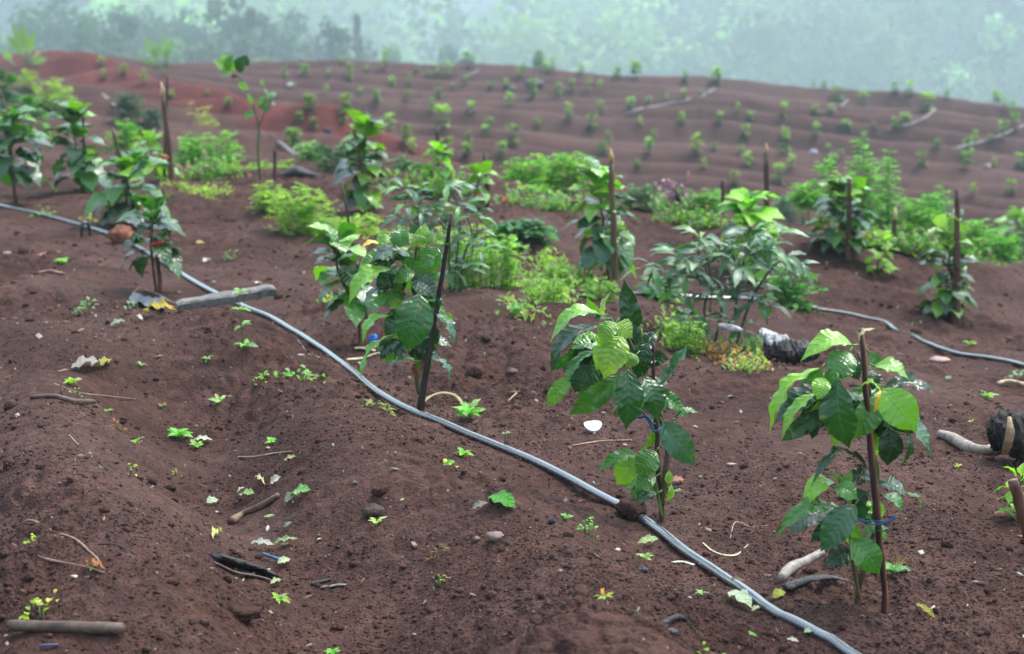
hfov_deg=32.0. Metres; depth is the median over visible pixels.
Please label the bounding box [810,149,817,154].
stone
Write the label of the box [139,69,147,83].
coffee seedling
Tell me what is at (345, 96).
coffee seedling
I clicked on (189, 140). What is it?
weed bush
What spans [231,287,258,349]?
weed sprout
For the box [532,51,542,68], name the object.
coffee seedling
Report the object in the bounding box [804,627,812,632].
fallen leaf
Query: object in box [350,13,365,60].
tree
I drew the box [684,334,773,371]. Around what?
low weeds
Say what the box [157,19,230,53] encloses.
tree
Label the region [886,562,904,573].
weed sprout
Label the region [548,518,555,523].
charred lump
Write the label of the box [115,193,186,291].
coffee plant
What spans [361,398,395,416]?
weed sprout
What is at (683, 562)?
straw
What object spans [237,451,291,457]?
twig
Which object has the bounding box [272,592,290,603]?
weed sprout
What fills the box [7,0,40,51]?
tree
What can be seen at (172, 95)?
coffee seedling
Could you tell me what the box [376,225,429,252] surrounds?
weed bush
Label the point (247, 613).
earth clod
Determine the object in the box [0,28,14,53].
tree
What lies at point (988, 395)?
weed sprout
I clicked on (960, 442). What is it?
branch
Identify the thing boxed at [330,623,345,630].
earth clod
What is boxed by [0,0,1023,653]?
ground
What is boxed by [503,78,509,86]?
coffee seedling
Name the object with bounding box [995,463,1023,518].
coffee plant
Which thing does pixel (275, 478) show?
fallen leaf
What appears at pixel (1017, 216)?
plant
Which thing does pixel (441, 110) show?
coffee seedling
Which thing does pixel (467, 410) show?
weed sprout
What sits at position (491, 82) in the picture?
coffee seedling
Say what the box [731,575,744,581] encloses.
fallen leaf
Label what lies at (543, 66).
coffee seedling
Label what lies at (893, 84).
coffee seedling
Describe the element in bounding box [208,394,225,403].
weed sprout
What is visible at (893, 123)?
coffee seedling
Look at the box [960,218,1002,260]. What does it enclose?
weed bush
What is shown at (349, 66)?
coffee seedling
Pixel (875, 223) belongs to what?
weed bush
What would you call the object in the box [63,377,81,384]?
weed sprout
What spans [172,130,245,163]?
weed bush
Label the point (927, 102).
coffee seedling
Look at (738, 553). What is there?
straw
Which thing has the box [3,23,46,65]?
banana plant
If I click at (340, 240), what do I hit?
coffee plant
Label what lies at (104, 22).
tree
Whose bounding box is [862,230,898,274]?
coffee plant
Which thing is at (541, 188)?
weed bush
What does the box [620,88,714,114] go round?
irrigation hose
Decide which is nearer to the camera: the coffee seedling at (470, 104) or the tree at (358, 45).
the coffee seedling at (470, 104)
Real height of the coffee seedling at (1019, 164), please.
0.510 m
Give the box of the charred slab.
[209,552,280,577]
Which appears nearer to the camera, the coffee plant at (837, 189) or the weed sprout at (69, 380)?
the weed sprout at (69, 380)
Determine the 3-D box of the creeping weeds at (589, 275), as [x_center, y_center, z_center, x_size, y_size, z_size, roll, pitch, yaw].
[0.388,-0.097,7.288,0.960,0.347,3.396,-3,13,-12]
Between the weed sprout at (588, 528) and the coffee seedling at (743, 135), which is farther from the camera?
the coffee seedling at (743, 135)
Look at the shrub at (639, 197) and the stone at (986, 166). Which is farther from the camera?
the stone at (986, 166)
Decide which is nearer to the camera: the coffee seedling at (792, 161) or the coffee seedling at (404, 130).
the coffee seedling at (404, 130)
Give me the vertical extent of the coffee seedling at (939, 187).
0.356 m
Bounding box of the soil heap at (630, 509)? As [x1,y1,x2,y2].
[613,498,646,520]
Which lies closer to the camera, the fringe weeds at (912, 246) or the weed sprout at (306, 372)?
the weed sprout at (306, 372)
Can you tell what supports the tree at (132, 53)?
on the ground
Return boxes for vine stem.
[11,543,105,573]
[22,519,98,566]
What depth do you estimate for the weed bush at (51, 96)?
31.86 m
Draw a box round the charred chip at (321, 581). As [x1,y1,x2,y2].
[311,578,330,584]
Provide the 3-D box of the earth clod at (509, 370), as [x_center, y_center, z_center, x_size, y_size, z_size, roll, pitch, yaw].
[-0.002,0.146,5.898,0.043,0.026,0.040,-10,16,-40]
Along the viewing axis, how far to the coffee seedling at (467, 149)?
34.29 m
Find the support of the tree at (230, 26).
on the ground
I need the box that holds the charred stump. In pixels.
[986,407,1023,462]
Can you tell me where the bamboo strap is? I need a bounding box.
[425,392,462,405]
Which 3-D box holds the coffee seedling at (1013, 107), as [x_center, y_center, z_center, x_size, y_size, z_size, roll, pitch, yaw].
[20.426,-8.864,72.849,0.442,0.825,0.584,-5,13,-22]
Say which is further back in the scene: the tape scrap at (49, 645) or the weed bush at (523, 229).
the weed bush at (523, 229)
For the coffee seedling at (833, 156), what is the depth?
50.56 m
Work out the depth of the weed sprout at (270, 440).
4.92 m
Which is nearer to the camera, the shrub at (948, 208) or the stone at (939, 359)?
the stone at (939, 359)
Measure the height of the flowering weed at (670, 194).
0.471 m
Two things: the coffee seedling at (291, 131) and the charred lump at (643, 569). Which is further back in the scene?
the coffee seedling at (291, 131)
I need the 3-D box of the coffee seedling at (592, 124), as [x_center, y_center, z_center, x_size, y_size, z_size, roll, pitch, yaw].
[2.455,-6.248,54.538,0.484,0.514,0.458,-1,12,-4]
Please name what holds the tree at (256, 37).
on the ground
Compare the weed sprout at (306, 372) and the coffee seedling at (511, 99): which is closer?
the weed sprout at (306, 372)
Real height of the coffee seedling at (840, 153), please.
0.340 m
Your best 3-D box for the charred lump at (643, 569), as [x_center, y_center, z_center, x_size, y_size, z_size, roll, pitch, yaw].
[0.281,0.524,3.850,0.028,0.020,0.022,0,12,0]
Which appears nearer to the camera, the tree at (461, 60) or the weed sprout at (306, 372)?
the weed sprout at (306, 372)
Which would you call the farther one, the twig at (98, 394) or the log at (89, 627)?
the twig at (98, 394)
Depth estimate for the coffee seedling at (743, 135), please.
55.10 m
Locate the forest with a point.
(849, 44)
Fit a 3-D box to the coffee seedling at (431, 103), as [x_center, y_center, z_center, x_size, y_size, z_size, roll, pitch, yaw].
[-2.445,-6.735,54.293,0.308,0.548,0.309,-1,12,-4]
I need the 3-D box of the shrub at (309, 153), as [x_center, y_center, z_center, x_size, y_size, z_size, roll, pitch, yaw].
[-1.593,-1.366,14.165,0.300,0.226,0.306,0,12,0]
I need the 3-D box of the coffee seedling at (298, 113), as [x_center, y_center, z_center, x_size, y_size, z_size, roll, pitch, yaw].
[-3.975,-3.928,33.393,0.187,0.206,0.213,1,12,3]
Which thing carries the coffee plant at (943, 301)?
on the ground
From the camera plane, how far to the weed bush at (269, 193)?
10.64 m
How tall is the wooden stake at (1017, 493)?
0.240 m
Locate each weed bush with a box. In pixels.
[16,69,42,89]
[31,77,77,111]
[104,118,142,149]
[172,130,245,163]
[173,130,200,162]
[185,102,219,126]
[245,159,294,168]
[248,180,291,212]
[261,181,340,235]
[310,212,363,237]
[335,213,386,236]
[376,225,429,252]
[435,221,516,289]
[483,234,530,289]
[485,217,559,253]
[498,156,552,188]
[517,278,568,302]
[518,184,566,196]
[524,151,600,194]
[539,261,578,283]
[575,276,620,302]
[633,276,684,303]
[642,188,696,212]
[665,320,706,360]
[678,188,727,214]
[733,332,763,356]
[755,264,827,313]
[786,182,825,224]
[806,157,840,219]
[812,205,893,230]
[840,139,888,231]
[873,146,905,229]
[874,197,947,243]
[911,190,953,242]
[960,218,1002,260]
[969,228,1023,263]
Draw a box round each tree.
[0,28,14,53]
[0,31,13,50]
[1,38,67,53]
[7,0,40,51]
[15,4,113,53]
[17,0,76,51]
[44,0,103,41]
[64,15,140,55]
[70,7,133,51]
[97,3,163,59]
[98,19,159,50]
[121,49,187,62]
[124,51,150,60]
[138,37,206,62]
[150,8,197,46]
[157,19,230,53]
[178,32,256,61]
[179,0,242,55]
[205,0,257,61]
[223,25,259,61]
[235,9,302,61]
[252,16,313,59]
[253,57,272,60]
[258,25,309,60]
[276,7,315,53]
[291,25,379,60]
[300,14,351,59]
[332,41,351,59]
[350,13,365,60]
[382,44,401,61]
[437,44,459,64]
[455,58,475,63]
[532,49,547,67]
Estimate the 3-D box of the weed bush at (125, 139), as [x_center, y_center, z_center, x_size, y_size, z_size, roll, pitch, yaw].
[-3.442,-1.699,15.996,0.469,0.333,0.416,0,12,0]
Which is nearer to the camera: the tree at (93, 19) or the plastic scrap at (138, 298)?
the plastic scrap at (138, 298)
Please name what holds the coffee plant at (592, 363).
on the ground
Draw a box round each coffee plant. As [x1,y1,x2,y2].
[0,69,27,137]
[0,105,55,203]
[9,94,54,140]
[37,99,112,193]
[84,147,174,225]
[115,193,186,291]
[130,129,184,182]
[213,54,275,179]
[303,222,379,344]
[332,107,390,212]
[348,222,455,394]
[417,141,454,179]
[456,160,497,207]
[547,280,696,522]
[564,156,639,287]
[715,187,788,281]
[769,329,934,604]
[802,170,878,254]
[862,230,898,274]
[916,209,980,318]
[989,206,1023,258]
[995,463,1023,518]
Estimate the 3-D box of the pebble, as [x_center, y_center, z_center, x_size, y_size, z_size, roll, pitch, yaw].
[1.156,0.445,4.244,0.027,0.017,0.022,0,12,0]
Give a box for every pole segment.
[101,93,122,114]
[261,133,298,156]
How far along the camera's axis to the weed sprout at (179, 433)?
5.24 m
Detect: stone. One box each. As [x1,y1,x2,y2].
[322,127,331,133]
[363,503,384,517]
[472,536,479,541]
[485,531,503,541]
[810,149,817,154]
[929,356,950,362]
[981,163,991,168]
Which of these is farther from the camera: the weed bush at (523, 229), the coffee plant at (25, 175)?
the coffee plant at (25, 175)
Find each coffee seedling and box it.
[100,69,107,78]
[120,64,127,74]
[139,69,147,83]
[150,59,156,69]
[168,90,175,100]
[225,97,231,106]
[280,66,287,77]
[283,127,303,146]
[295,111,303,121]
[299,63,308,74]
[302,94,316,111]
[308,117,317,127]
[338,93,352,112]
[339,108,347,120]
[345,62,353,71]
[345,70,352,81]
[371,89,381,101]
[380,49,389,68]
[382,113,395,129]
[400,124,412,144]
[403,89,409,100]
[405,138,416,150]
[428,96,435,113]
[432,104,450,129]
[439,136,454,156]
[443,60,452,71]
[461,52,476,69]
[461,143,472,155]
[464,130,473,143]
[467,101,475,112]
[482,124,488,136]
[484,116,494,128]
[488,81,494,87]
[494,141,507,158]
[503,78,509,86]
[504,91,515,106]
[505,124,519,143]
[516,68,522,78]
[527,78,537,97]
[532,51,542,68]
[534,117,541,129]
[540,60,550,74]
[546,57,556,71]
[553,82,562,94]
[564,102,573,117]
[567,79,575,90]
[577,65,584,73]
[585,114,598,129]
[586,77,591,89]
[596,100,606,111]
[596,141,608,157]
[604,131,611,139]
[612,66,621,79]
[625,97,634,108]
[630,59,642,76]
[633,158,640,169]
[643,136,654,152]
[650,129,657,138]
[676,116,683,124]
[680,70,688,80]
[689,132,703,155]
[710,66,724,85]
[715,111,723,123]
[730,171,740,184]
[737,144,743,153]
[739,124,749,140]
[741,151,753,166]
[746,111,753,121]
[771,163,786,184]
[779,132,791,152]
[780,101,787,115]
[780,126,790,138]
[786,153,795,165]
[810,105,819,115]
[812,122,820,135]
[820,80,826,87]
[825,143,831,152]
[828,153,837,164]
[829,85,843,100]
[838,149,843,159]
[839,119,851,132]
[857,90,870,106]
[858,131,869,147]
[890,82,900,92]
[890,116,899,131]
[898,112,913,126]
[905,81,914,93]
[916,151,927,165]
[919,91,935,109]
[933,139,941,147]
[935,185,942,195]
[960,137,974,154]
[960,151,973,168]
[969,183,977,193]
[970,129,978,142]
[989,157,997,167]
[990,89,1003,104]
[996,120,1008,137]
[1004,179,1017,194]
[1007,112,1021,130]
[1008,100,1018,113]
[1014,152,1023,167]
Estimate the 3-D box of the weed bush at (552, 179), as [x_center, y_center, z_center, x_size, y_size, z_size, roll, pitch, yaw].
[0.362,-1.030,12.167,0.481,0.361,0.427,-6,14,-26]
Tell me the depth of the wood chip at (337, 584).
3.91 m
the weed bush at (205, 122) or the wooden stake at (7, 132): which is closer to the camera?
the wooden stake at (7, 132)
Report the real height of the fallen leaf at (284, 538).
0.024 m
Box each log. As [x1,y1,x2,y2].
[7,620,124,633]
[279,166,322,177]
[759,328,819,365]
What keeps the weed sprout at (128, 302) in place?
on the ground
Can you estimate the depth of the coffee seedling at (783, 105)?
58.97 m
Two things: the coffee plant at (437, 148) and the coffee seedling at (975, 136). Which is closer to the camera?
the coffee plant at (437, 148)
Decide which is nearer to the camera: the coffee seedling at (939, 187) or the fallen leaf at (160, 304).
the fallen leaf at (160, 304)
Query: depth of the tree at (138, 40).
250.13 m
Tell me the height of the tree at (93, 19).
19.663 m
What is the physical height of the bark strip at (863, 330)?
0.030 m
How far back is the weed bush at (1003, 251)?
12.78 m
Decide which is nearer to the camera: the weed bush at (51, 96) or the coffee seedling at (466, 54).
the weed bush at (51, 96)
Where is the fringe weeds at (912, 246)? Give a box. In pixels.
[174,149,1008,266]
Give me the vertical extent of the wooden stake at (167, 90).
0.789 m
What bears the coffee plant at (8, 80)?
on the ground
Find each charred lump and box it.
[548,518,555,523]
[637,565,647,573]
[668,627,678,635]
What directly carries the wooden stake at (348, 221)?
on the ground
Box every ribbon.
[148,241,163,247]
[160,155,168,159]
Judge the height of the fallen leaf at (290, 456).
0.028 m
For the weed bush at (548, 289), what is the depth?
7.27 m
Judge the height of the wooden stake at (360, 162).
0.594 m
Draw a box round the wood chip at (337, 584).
[329,583,345,587]
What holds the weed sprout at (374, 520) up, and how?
on the ground
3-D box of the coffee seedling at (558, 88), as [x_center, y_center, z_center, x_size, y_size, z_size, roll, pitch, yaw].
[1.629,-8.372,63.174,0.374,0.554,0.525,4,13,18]
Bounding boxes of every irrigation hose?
[0,204,861,653]
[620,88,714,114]
[633,291,1023,366]
[887,108,935,129]
[953,124,1023,148]
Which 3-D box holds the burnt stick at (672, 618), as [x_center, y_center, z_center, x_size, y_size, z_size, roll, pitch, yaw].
[0.280,0.543,3.296,0.015,0.121,0.239,8,15,33]
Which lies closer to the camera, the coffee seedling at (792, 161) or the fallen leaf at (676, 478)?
the fallen leaf at (676, 478)
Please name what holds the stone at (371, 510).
on the ground
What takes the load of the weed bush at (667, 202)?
on the ground
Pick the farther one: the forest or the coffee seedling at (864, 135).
the forest
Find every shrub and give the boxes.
[106,92,144,126]
[131,108,163,136]
[292,140,330,162]
[307,143,358,171]
[339,147,370,170]
[387,153,432,173]
[620,183,664,212]
[771,191,804,223]
[916,196,954,215]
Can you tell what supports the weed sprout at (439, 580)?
on the ground
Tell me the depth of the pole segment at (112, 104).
32.30 m
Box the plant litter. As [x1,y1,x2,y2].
[0,241,1023,653]
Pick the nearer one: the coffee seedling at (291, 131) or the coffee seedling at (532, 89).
the coffee seedling at (291, 131)
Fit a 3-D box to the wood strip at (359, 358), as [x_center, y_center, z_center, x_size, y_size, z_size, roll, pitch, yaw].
[-0.468,0.101,6.118,0.208,0.038,0.039,3,13,14]
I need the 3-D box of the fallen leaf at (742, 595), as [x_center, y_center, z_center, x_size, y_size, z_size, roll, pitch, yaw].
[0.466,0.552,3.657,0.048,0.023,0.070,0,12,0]
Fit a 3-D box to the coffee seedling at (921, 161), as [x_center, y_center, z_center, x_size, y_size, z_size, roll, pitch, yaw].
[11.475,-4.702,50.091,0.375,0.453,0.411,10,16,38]
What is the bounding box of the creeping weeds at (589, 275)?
[495,244,772,373]
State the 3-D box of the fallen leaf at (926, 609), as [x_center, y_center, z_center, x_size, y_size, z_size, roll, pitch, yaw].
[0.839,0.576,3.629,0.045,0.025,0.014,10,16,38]
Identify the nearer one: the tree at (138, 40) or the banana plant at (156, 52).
the banana plant at (156, 52)
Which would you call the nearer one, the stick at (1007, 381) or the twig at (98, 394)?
the twig at (98, 394)
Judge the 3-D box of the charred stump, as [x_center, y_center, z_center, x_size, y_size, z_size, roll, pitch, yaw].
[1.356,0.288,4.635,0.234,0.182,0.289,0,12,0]
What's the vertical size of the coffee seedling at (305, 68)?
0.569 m
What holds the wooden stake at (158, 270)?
on the ground
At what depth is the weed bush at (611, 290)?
7.91 m
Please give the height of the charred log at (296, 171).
0.094 m
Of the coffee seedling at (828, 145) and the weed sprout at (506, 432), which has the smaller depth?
the weed sprout at (506, 432)
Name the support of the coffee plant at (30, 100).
on the ground
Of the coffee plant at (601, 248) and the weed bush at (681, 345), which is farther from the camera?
the coffee plant at (601, 248)
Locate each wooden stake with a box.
[1,100,17,202]
[82,114,85,192]
[111,128,138,218]
[115,151,128,200]
[153,237,162,291]
[160,82,175,180]
[162,76,168,179]
[273,150,276,179]
[340,181,367,318]
[351,118,371,212]
[417,214,452,410]
[435,129,440,172]
[483,152,486,191]
[485,178,490,206]
[608,148,618,293]
[651,342,661,495]
[721,179,724,221]
[764,143,768,231]
[845,178,851,259]
[859,328,887,614]
[891,207,897,251]
[950,189,960,326]
[1007,478,1023,539]
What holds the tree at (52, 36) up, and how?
on the ground
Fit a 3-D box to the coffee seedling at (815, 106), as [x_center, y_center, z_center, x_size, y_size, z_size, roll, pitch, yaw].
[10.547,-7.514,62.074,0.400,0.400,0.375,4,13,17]
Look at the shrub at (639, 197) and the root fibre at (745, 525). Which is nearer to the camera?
the root fibre at (745, 525)
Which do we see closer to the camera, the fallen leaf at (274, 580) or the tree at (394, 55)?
the fallen leaf at (274, 580)
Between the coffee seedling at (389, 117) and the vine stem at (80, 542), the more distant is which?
the coffee seedling at (389, 117)
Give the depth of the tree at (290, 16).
273.04 m
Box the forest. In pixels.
[0,0,1023,106]
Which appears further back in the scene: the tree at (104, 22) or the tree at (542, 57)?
the tree at (104, 22)
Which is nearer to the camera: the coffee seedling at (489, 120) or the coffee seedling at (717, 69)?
the coffee seedling at (489, 120)
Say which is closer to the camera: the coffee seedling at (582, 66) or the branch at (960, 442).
the branch at (960, 442)
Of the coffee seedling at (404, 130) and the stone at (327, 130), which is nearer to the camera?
the stone at (327, 130)
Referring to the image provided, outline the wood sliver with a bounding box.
[212,561,278,582]
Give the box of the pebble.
[993,511,1004,517]
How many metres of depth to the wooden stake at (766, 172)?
10.39 m
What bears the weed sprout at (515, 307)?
on the ground
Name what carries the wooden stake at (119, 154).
on the ground
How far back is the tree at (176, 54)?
200.03 m
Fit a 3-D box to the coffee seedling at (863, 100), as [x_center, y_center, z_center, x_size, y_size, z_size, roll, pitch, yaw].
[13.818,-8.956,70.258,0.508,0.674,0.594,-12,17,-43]
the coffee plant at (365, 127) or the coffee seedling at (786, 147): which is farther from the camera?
the coffee seedling at (786, 147)
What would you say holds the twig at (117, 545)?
on the ground
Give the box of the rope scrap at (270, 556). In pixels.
[262,552,282,562]
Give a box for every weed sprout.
[19,589,58,619]
[23,533,35,546]
[29,205,54,216]
[54,257,68,263]
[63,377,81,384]
[72,297,98,316]
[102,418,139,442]
[124,300,137,309]
[167,427,192,438]
[189,439,202,446]
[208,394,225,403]
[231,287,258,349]
[253,373,268,384]
[264,364,325,383]
[265,437,275,443]
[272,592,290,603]
[325,648,339,653]
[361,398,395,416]
[368,516,386,525]
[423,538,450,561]
[433,574,449,590]
[443,459,458,466]
[454,398,485,418]
[457,447,473,456]
[495,304,544,314]
[501,431,510,444]
[561,513,572,520]
[576,516,597,539]
[594,588,613,598]
[637,552,653,559]
[748,631,755,647]
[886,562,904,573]
[979,390,998,398]
[1007,369,1023,377]
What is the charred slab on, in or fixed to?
on the ground
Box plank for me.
[176,284,276,310]
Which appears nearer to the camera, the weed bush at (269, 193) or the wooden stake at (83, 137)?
the weed bush at (269, 193)
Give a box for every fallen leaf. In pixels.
[71,355,100,367]
[83,558,105,569]
[97,356,111,366]
[111,318,124,324]
[143,298,175,311]
[195,435,211,439]
[206,496,217,502]
[211,526,222,537]
[238,488,254,495]
[251,537,273,544]
[254,473,264,483]
[270,474,280,484]
[270,577,280,583]
[274,535,298,543]
[277,556,289,562]
[283,454,294,460]
[285,492,294,501]
[289,483,310,495]
[472,500,487,508]
[488,490,515,507]
[637,534,658,543]
[673,475,682,481]
[727,589,751,607]
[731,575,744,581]
[752,605,759,610]
[772,588,784,597]
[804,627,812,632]
[890,555,905,565]
[916,603,935,618]
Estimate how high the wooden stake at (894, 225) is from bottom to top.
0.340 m
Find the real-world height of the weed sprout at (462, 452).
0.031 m
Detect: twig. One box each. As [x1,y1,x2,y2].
[53,383,135,399]
[98,543,135,553]
[116,288,146,307]
[148,290,175,304]
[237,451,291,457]
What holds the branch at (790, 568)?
on the ground
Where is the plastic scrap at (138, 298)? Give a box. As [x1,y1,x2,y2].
[130,293,163,310]
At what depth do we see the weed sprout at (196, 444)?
5.19 m
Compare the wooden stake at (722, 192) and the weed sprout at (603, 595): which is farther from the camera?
the wooden stake at (722, 192)
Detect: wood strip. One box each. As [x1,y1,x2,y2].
[347,352,403,360]
[355,347,375,351]
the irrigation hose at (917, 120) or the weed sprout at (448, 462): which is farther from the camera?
the irrigation hose at (917, 120)
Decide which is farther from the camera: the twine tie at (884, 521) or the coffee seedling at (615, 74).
the coffee seedling at (615, 74)
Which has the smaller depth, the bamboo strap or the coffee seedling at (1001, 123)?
the bamboo strap
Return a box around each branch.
[226,492,279,524]
[776,549,824,582]
[936,429,999,454]
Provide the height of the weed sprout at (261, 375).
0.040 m
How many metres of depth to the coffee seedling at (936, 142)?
54.65 m
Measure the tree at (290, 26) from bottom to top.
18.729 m
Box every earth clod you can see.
[227,604,262,623]
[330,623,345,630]
[369,486,389,496]
[465,366,483,378]
[505,367,518,374]
[537,593,549,598]
[571,589,590,596]
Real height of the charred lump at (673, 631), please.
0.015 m
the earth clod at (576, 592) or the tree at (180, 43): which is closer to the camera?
the earth clod at (576, 592)
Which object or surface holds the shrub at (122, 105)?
on the ground
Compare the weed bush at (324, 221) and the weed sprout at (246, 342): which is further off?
the weed bush at (324, 221)
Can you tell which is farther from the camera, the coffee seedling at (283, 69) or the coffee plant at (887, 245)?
the coffee seedling at (283, 69)
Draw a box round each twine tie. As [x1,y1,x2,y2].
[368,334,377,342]
[636,409,661,432]
[857,516,896,524]
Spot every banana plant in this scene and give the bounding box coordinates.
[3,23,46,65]
[141,32,173,68]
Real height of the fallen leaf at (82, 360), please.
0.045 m
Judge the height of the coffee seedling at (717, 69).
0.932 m
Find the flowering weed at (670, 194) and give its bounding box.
[650,171,694,240]
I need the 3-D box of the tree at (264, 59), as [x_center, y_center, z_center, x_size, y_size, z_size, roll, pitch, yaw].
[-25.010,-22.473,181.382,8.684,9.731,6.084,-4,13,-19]
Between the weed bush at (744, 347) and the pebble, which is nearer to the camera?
the pebble
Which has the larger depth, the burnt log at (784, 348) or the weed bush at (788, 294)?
the weed bush at (788, 294)
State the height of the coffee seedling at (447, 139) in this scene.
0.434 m
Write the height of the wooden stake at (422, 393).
0.659 m
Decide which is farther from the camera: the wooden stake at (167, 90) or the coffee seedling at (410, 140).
the coffee seedling at (410, 140)
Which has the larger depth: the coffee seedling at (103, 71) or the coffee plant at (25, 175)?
the coffee seedling at (103, 71)
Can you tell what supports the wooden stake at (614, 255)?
on the ground
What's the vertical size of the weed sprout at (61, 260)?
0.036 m
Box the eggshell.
[584,420,601,432]
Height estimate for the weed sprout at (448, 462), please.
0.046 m
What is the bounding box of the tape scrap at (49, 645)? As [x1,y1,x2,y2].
[39,643,58,646]
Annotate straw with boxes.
[672,561,694,565]
[703,542,748,555]
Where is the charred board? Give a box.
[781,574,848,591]
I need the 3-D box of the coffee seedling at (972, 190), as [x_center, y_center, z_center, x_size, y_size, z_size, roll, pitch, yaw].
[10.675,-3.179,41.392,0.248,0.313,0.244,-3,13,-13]
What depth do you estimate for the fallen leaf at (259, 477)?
4.63 m
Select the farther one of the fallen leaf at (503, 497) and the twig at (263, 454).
the twig at (263, 454)
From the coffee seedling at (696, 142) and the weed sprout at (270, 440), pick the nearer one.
the weed sprout at (270, 440)
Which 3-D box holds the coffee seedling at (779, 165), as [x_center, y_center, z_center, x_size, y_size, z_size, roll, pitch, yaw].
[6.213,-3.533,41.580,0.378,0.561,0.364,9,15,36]
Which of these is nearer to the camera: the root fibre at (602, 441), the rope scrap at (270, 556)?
the rope scrap at (270, 556)
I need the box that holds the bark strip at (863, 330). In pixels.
[858,328,875,339]
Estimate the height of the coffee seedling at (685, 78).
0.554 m
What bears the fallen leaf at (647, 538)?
on the ground
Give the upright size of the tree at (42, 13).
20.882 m
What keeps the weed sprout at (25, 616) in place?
on the ground
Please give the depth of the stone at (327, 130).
33.34 m
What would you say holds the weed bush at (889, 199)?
on the ground
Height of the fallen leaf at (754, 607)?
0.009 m
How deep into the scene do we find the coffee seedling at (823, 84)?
75.97 m
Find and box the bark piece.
[39,269,64,273]
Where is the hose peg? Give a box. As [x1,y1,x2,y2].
[80,221,90,236]
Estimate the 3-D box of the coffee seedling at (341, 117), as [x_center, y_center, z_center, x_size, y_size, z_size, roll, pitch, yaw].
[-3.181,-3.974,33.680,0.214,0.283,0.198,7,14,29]
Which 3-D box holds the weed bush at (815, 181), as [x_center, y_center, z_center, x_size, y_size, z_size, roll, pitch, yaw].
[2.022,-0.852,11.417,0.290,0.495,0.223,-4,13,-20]
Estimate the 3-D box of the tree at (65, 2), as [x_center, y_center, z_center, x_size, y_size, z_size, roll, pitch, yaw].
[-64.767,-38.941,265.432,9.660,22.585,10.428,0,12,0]
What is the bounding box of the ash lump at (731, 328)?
[718,323,742,332]
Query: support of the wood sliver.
on the ground
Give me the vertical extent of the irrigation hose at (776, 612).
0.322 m
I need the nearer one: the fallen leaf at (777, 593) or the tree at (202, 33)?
the fallen leaf at (777, 593)
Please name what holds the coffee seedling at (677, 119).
on the ground
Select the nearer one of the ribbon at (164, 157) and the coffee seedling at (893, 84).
the ribbon at (164, 157)
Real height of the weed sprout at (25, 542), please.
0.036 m
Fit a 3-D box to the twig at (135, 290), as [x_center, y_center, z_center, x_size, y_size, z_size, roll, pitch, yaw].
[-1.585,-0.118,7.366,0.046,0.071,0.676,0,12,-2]
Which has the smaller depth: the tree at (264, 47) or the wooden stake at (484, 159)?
the wooden stake at (484, 159)
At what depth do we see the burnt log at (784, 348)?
6.51 m
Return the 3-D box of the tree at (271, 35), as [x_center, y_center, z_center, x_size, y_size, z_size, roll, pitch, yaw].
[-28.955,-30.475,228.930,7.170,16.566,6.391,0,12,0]
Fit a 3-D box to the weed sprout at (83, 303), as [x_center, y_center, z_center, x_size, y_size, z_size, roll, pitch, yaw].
[-1.653,-0.076,6.880,0.097,0.074,0.086,9,15,36]
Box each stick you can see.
[30,394,95,403]
[631,609,696,629]
[996,379,1023,385]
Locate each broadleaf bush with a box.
[377,177,507,292]
[622,222,818,350]
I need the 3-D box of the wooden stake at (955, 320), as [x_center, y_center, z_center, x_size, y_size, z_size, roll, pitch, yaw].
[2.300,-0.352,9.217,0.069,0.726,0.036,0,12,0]
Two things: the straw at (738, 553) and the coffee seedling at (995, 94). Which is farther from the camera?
the coffee seedling at (995, 94)
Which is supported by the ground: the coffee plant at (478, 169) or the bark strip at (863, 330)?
the coffee plant at (478, 169)
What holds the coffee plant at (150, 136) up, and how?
on the ground
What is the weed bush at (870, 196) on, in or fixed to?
on the ground
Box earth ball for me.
[107,225,133,243]
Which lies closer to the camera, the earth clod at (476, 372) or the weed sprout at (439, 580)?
the weed sprout at (439, 580)
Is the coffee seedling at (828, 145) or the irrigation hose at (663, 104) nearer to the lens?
the coffee seedling at (828, 145)
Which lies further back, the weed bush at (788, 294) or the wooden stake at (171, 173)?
the wooden stake at (171, 173)
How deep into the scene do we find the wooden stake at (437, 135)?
12.65 m
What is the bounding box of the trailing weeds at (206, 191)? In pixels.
[79,172,372,302]
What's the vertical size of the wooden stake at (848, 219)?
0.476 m
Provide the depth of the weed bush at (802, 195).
11.25 m
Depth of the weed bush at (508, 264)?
7.91 m
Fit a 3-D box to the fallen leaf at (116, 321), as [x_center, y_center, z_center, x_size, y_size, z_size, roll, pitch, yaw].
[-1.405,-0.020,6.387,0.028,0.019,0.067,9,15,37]
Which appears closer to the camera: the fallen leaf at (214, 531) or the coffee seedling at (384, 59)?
the fallen leaf at (214, 531)
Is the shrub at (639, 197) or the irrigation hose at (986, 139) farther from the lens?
the irrigation hose at (986, 139)
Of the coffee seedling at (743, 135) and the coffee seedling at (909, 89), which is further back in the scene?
the coffee seedling at (909, 89)
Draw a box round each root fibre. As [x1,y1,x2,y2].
[571,439,631,445]
[730,521,768,538]
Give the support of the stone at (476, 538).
on the ground
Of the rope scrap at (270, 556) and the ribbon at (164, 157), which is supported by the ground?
the rope scrap at (270, 556)

